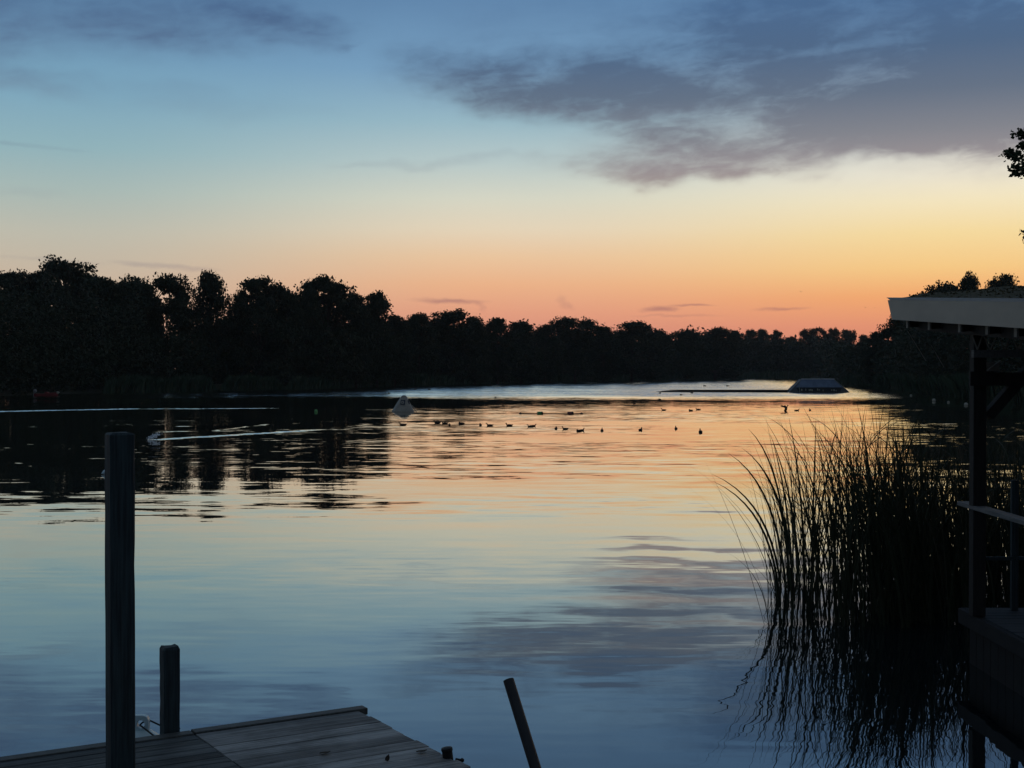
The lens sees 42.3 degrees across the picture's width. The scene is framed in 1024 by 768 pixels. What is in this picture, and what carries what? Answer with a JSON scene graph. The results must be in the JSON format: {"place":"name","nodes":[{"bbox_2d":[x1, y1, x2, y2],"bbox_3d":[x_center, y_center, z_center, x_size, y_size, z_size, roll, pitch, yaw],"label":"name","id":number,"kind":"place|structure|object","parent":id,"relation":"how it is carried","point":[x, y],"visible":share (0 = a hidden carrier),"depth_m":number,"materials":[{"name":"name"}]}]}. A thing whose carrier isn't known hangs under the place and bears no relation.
{"place":"outdoors","nodes":[
{"label":"outdoors","id":0,"kind":"place"},
{"bbox_2d":[0,374,838,395],"bbox_3d":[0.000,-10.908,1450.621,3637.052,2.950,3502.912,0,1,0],"label":"ground","id":1,"kind":"structure","parent":0,"point":[7,392],"depth_m":176.64,"materials":[{"name":"green soil"}]},
{"bbox_2d":[0,268,61,384],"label":"tree","id":2,"kind":"object","parent":1,"relation":"on","point":[31,283],"visible":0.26,"depth_m":198.00,"materials":[{"name":"green plant"}]},
{"bbox_2d":[27,269,79,366],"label":"tree","id":3,"kind":"object","parent":1,"relation":"on","point":[38,274],"visible":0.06,"depth_m":205.53,"materials":[{"name":"green plant"}]},
{"bbox_2d":[25,254,97,356],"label":"tree","id":4,"kind":"object","parent":1,"relation":"on","point":[70,273],"visible":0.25,"depth_m":212.39,"materials":[{"name":"green plant"}]},
{"bbox_2d":[70,275,142,377],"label":"tree","id":5,"kind":"object","parent":1,"relation":"on","point":[112,291],"visible":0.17,"depth_m":203.30,"materials":[{"name":"green plant"}]},
{"bbox_2d":[115,279,141,373],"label":"tree","id":6,"kind":"object","parent":1,"relation":"on","point":[122,281],"visible":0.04,"depth_m":211.15,"materials":[{"name":"green plant"}]},
{"bbox_2d":[116,271,200,373],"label":"tree","id":7,"kind":"object","parent":1,"relation":"on","point":[158,308],"visible":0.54,"depth_m":210.13,"materials":[{"name":"green plant"}]},
{"bbox_2d":[102,373,216,392],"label":"reed belt","id":8,"kind":"object","parent":1,"relation":"on","point":[133,384],"visible":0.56,"depth_m":191.10,"materials":[{"name":"plant"}]},
{"bbox_2d":[167,283,194,373],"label":"tree","id":9,"kind":"object","parent":1,"relation":"on","point":[189,313],"visible":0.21,"depth_m":213.64,"materials":[{"name":"green plant"}]},
{"bbox_2d":[186,269,238,383],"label":"tree","id":10,"kind":"object","parent":1,"relation":"on","point":[209,304],"visible":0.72,"depth_m":216.94,"materials":[{"name":"green plant"}]},
{"bbox_2d":[230,289,253,374],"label":"tree","id":11,"kind":"object","parent":1,"relation":"on","point":[240,292],"visible":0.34,"depth_m":221.37,"materials":[{"name":"green plant"}]},
{"bbox_2d":[219,373,285,389],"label":"reed belt","id":12,"kind":"object","parent":1,"relation":"on","point":[247,382],"visible":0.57,"depth_m":210.25,"materials":[{"name":"plant"}]},
{"bbox_2d":[218,274,307,385],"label":"tree","id":13,"kind":"object","parent":1,"relation":"on","point":[263,307],"visible":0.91,"depth_m":219.09,"materials":[{"name":"green plant"}]},
{"bbox_2d":[263,286,312,385],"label":"tree","id":14,"kind":"object","parent":1,"relation":"on","point":[292,313],"visible":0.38,"depth_m":225.48,"materials":[{"name":"green plant"}]},
{"bbox_2d":[291,287,331,378],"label":"tree","id":15,"kind":"object","parent":1,"relation":"on","point":[307,297],"visible":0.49,"depth_m":230.51,"materials":[{"name":"green plant"}]},
{"bbox_2d":[293,274,368,384],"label":"tree","id":16,"kind":"object","parent":1,"relation":"on","point":[333,294],"visible":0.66,"depth_m":233.92,"materials":[{"name":"green plant"}]},
{"bbox_2d":[330,293,381,387],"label":"tree","id":17,"kind":"object","parent":1,"relation":"on","point":[361,323],"visible":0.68,"depth_m":239.01,"materials":[{"name":"green plant"}]},
{"bbox_2d":[359,290,405,386],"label":"tree","id":18,"kind":"object","parent":1,"relation":"on","point":[379,305],"visible":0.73,"depth_m":248.13,"materials":[{"name":"green plant"}]},
{"bbox_2d":[384,314,417,385],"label":"tree","id":19,"kind":"object","parent":1,"relation":"on","point":[398,325],"visible":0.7,"depth_m":261.05,"materials":[{"name":"green plant"}]},
{"bbox_2d":[402,312,448,382],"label":"tree","id":20,"kind":"object","parent":1,"relation":"on","point":[417,323],"visible":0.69,"depth_m":283.07,"materials":[{"name":"green plant"}]},
{"bbox_2d":[427,308,488,382],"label":"tree","id":21,"kind":"object","parent":1,"relation":"on","point":[446,330],"visible":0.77,"depth_m":297.43,"materials":[{"name":"green plant"}]},
{"bbox_2d":[461,316,493,383],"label":"tree","id":22,"kind":"object","parent":1,"relation":"on","point":[478,375],"visible":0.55,"depth_m":304.55,"materials":[{"name":"green plant"}]},
{"bbox_2d":[476,317,525,382],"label":"tree","id":23,"kind":"object","parent":1,"relation":"on","point":[503,358],"visible":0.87,"depth_m":318.32,"materials":[{"name":"green plant"}]},
{"bbox_2d":[0,268,1023,395],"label":"undergrowth","id":24,"kind":"object","parent":1,"relation":"on","point":[120,353],"visible":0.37,"depth_m":191.15,"materials":[{"name":"green plant"}]},
{"bbox_2d":[499,320,546,382],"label":"tree","id":25,"kind":"object","parent":1,"relation":"on","point":[528,367],"visible":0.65,"depth_m":333.19,"materials":[{"name":"green plant"}]},
{"bbox_2d":[530,324,570,381],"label":"tree","id":26,"kind":"object","parent":1,"relation":"on","point":[552,346],"visible":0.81,"depth_m":348.29,"materials":[{"name":"green plant"}]},
{"bbox_2d":[548,316,607,381],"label":"tree","id":27,"kind":"object","parent":1,"relation":"on","point":[577,347],"visible":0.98,"depth_m":362.87,"materials":[{"name":"green plant"}]},
{"bbox_2d":[584,326,624,380],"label":"tree","id":28,"kind":"object","parent":1,"relation":"on","point":[610,356],"visible":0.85,"depth_m":377.94,"materials":[{"name":"green plant"}]},
{"bbox_2d":[592,320,674,380],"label":"tree","id":29,"kind":"object","parent":1,"relation":"on","point":[633,331],"visible":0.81,"depth_m":385.68,"materials":[{"name":"green plant"}]},
{"bbox_2d":[641,329,682,379],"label":"tree","id":30,"kind":"object","parent":1,"relation":"on","point":[664,340],"visible":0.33,"depth_m":417.64,"materials":[{"name":"green plant"}]},
{"bbox_2d":[666,328,710,379],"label":"tree","id":31,"kind":"object","parent":1,"relation":"on","point":[686,341],"visible":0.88,"depth_m":436.78,"materials":[{"name":"green plant"}]},
{"bbox_2d":[691,326,751,379],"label":"tree","id":32,"kind":"object","parent":1,"relation":"on","point":[714,336],"visible":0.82,"depth_m":455.55,"materials":[{"name":"green plant"}]},
{"bbox_2d":[720,330,749,378],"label":"tree","id":33,"kind":"object","parent":1,"relation":"on","point":[735,334],"visible":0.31,"depth_m":478.54,"materials":[{"name":"green plant"}]},
{"bbox_2d":[670,370,816,378],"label":"reed belt","id":34,"kind":"object","parent":1,"relation":"on","point":[774,374],"visible":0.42,"depth_m":529.92,"materials":[{"name":"plant"}]},
{"bbox_2d":[744,328,758,344],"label":"tree","id":35,"kind":"object","parent":1,"relation":"on","point":[751,333],"visible":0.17,"depth_m":638.21,"materials":[{"name":"green plant"}]},
{"bbox_2d":[755,328,769,343],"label":"tree","id":36,"kind":"object","parent":1,"relation":"on","point":[764,332],"visible":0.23,"depth_m":639.29,"materials":[{"name":"green plant"}]},
{"bbox_2d":[769,329,784,345],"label":"tree","id":37,"kind":"object","parent":1,"relation":"on","point":[775,331],"visible":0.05,"depth_m":638.04,"materials":[{"name":"green plant"}]},
{"bbox_2d":[783,336,797,343],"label":"tree","id":38,"kind":"object","parent":1,"relation":"on","point":[794,338],"visible":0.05,"depth_m":648.00,"materials":[{"name":"green plant"}]},
{"bbox_2d":[799,328,809,344],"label":"tree","id":39,"kind":"object","parent":1,"relation":"on","point":[803,334],"visible":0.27,"depth_m":657.94,"materials":[{"name":"green plant"}]},
{"bbox_2d":[805,326,828,345],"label":"tree","id":40,"kind":"object","parent":1,"relation":"on","point":[814,333],"visible":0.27,"depth_m":658.86,"materials":[{"name":"green plant"}]},
{"bbox_2d":[827,327,840,340],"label":"tree","id":41,"kind":"object","parent":1,"relation":"on","point":[834,331],"visible":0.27,"depth_m":658.18,"materials":[{"name":"green plant"}]},
{"bbox_2d":[837,329,856,348],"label":"tree","id":42,"kind":"object","parent":1,"relation":"on","point":[849,335],"visible":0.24,"depth_m":656.40,"materials":[{"name":"green plant"}]},
{"bbox_2d":[858,335,871,346],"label":"tree","id":43,"kind":"object","parent":1,"relation":"on","point":[863,336],"visible":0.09,"depth_m":599.08,"materials":[{"name":"green plant"}]},
{"bbox_2d":[858,331,886,383],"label":"tree","id":44,"kind":"object","parent":1,"relation":"on","point":[866,361],"visible":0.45,"depth_m":269.07,"materials":[{"name":"green plant"}]},
{"bbox_2d":[871,314,904,371],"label":"tree","id":45,"kind":"object","parent":1,"relation":"on","point":[888,330],"visible":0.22,"depth_m":261.40,"materials":[{"name":"green plant"}]},
{"bbox_2d":[911,279,965,374],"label":"tree","id":46,"kind":"object","parent":1,"relation":"on","point":[946,287],"visible":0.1,"depth_m":251.11,"materials":[{"name":"green plant"}]},
{"bbox_2d":[886,285,1023,696],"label":"pavilion","id":47,"kind":"structure","parent":1,"relation":"on","point":[978,316],"depth_m":13.14,"materials":[{"name":"wood"}]},
{"bbox_2d":[960,271,981,373],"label":"tree","id":48,"kind":"object","parent":1,"relation":"on","point":[969,282],"visible":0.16,"depth_m":249.22,"materials":[{"name":"green plant"}]},
{"bbox_2d":[984,273,1019,287],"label":"tree","id":49,"kind":"object","parent":1,"relation":"on","point":[1005,280],"visible":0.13,"depth_m":248.93,"materials":[{"name":"green plant"}]},
{"bbox_2d":[998,127,1023,240],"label":"overhanging tree","id":50,"kind":"object","parent":1,"relation":"on","point":[1009,153],"visible":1,"depth_m":20.93,"materials":[{"name":"green plant"}]},
{"bbox_2d":[0,378,1023,767],"bbox_3d":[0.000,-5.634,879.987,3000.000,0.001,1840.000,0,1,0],"label":"water","id":51,"kind":"structure","parent":0,"point":[426,580],"depth_m":19.16,"materials":[{"name":"blue liquid"}]},
{"bbox_2d":[33,389,59,395],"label":"red dinghy","id":52,"kind":"object","parent":51,"relation":"on","point":[45,393],"visible":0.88,"depth_m":158.73,"materials":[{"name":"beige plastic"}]},
{"bbox_2d":[105,431,134,767],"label":"mooring post","id":53,"kind":"object","parent":51,"relation":"in","point":[120,589],"visible":1,"depth_m":7.70,"materials":[{"name":"brown wood"}]},
{"bbox_2d":[135,714,158,737],"bbox_3d":[-2.648,2.629,9.420,0.418,0.558,0.418,0,1,0],"label":"fender buoy","id":54,"kind":"object","parent":51,"relation":"on","point":[141,731],"visible":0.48,"depth_m":9.39,"materials":[{"name":"white plastic"}]},
{"bbox_2d":[148,432,159,439],"bbox_3d":[-15.701,2.272,58.027,0.577,0.325,1.132,0,1,0],"label":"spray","id":55,"kind":"object","parent":51,"relation":"on","point":[153,436],"visible":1,"depth_m":57.99,"materials":[{"name":"white liquid"}]},
{"bbox_2d":[159,644,179,733],"bbox_3d":[-2.375,2.961,9.203,0.118,2.297,0.117,0,1,-31],"label":"mooring post","id":56,"kind":"object","parent":51,"relation":"in","point":[169,659],"visible":0.81,"depth_m":9.15,"materials":[{"name":"brown wood"}]},
{"bbox_2d":[139,720,159,734],"bbox_3d":[-2.457,2.424,9.298,0.204,0.050,0.463,0,1,-36],"label":"cord","id":57,"kind":"object","parent":56,"relation":"attached to","point":[144,728],"visible":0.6,"depth_m":9.35,"materials":[{"name":"fabric"}]},
{"bbox_2d":[0,705,470,767],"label":"jetty","id":58,"kind":"object","parent":51,"relation":"in","point":[353,737],"visible":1,"depth_m":8.77,"materials":[{"name":"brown wood"}]},
{"bbox_2d":[441,746,463,761],"bbox_3d":[-0.384,2.508,8.572,0.150,0.324,0.074,0,1,0],"label":"mooring peg","id":59,"kind":"object","parent":58,"relation":"attached to","point":[447,752],"visible":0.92,"depth_m":8.55,"materials":[{"name":"black wood"}]},
{"bbox_2d":[392,395,416,411],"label":"marker buoy","id":60,"kind":"object","parent":51,"relation":"on","point":[403,404],"visible":0.94,"depth_m":97.09,"materials":[{"name":"white plastic"}]},
{"bbox_2d":[503,678,540,767],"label":"pole","id":61,"kind":"object","parent":51,"relation":"in","point":[522,724],"visible":1,"depth_m":7.27,"materials":[{"name":"brown wood"}]},
{"bbox_2d":[522,413,579,413],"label":"float rope","id":62,"kind":"object","parent":51,"relation":"on","point":[549,413],"visible":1,"depth_m":92.42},
{"bbox_2d":[658,390,788,391],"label":"floating rail","id":63,"kind":"object","parent":51,"relation":"on","point":[724,391],"visible":0.92,"depth_m":187.92,"materials":[{"name":"black rubber"}]},
{"bbox_2d":[713,481,779,592],"bbox_3d":[3.177,2.189,17.816,1.001,1.785,0.060,0,1,-12],"label":"reed","id":64,"kind":"object","parent":51,"relation":"on","point":[756,519],"visible":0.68,"depth_m":17.84,"materials":[{"name":"plant"}]},
{"bbox_2d":[718,477,781,588],"bbox_3d":[3.238,2.151,18.104,1.049,1.856,0.061,0,1,-12],"label":"reed","id":65,"kind":"object","parent":51,"relation":"on","point":[765,527],"visible":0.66,"depth_m":18.12,"materials":[{"name":"plant"}]},
{"bbox_2d":[731,455,786,594],"bbox_3d":[3.288,1.998,17.615,0.876,2.172,0.059,0,1,-14],"label":"reed","id":66,"kind":"object","parent":51,"relation":"on","point":[768,505],"visible":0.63,"depth_m":17.64,"materials":[{"name":"plant"}]},
{"bbox_2d":[742,448,794,589],"bbox_3d":[3.510,1.972,18.020,0.810,2.215,0.058,0,1,-15],"label":"reed","id":67,"kind":"object","parent":51,"relation":"on","point":[777,498],"visible":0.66,"depth_m":18.02,"materials":[{"name":"plant"}]},
{"bbox_2d":[750,431,789,585],"bbox_3d":[3.586,1.848,18.358,0.670,2.457,0.056,0,1,-18],"label":"reed","id":68,"kind":"object","parent":51,"relation":"on","point":[778,494],"visible":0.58,"depth_m":18.34,"materials":[{"name":"plant"}]},
{"bbox_2d":[764,547,777,596],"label":"reed","id":69,"kind":"object","parent":51,"relation":"on","point":[773,572],"visible":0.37,"depth_m":17.54,"materials":[{"name":"plant"}]},
{"bbox_2d":[773,443,793,596],"bbox_3d":[3.591,1.909,17.467,0.394,2.352,0.043,0,1,-32],"label":"reed","id":70,"kind":"object","parent":51,"relation":"in","point":[789,535],"visible":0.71,"depth_m":17.48,"materials":[{"name":"plant"}]},
{"bbox_2d":[770,435,799,577],"bbox_3d":[3.824,1.883,18.448,0.526,2.384,0.051,0,1,-24],"label":"reed","id":71,"kind":"object","parent":51,"relation":"on","point":[789,500],"visible":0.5,"depth_m":18.44,"materials":[{"name":"plant"}]},
{"bbox_2d":[789,420,805,592],"bbox_3d":[3.848,1.767,17.785,0.351,2.629,0.043,0,1,-38],"label":"reed","id":72,"kind":"object","parent":51,"relation":"in","point":[802,524],"visible":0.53,"depth_m":17.78,"materials":[{"name":"plant"}]},
{"bbox_2d":[811,426,815,580],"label":"reed","id":73,"kind":"object","parent":51,"relation":"in","point":[813,495],"visible":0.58,"depth_m":18.18,"materials":[{"name":"plant"}]},
{"bbox_2d":[787,379,849,392],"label":"floating ramp","id":74,"kind":"structure","parent":51,"relation":"on","point":[816,385],"depth_m":185.28,"materials":[{"name":"metal"}]},
{"bbox_2d":[696,400,1023,629],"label":"reed bed","id":75,"kind":"object","parent":51,"relation":"in","point":[921,553],"visible":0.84,"depth_m":16.31,"materials":[{"name":"green plant"}]},
{"bbox_2d":[0,0,1023,368],"label":"sky","id":76,"kind":"structure","parent":0,"point":[789,167],"materials":[{"name":"blue"}]}
]}

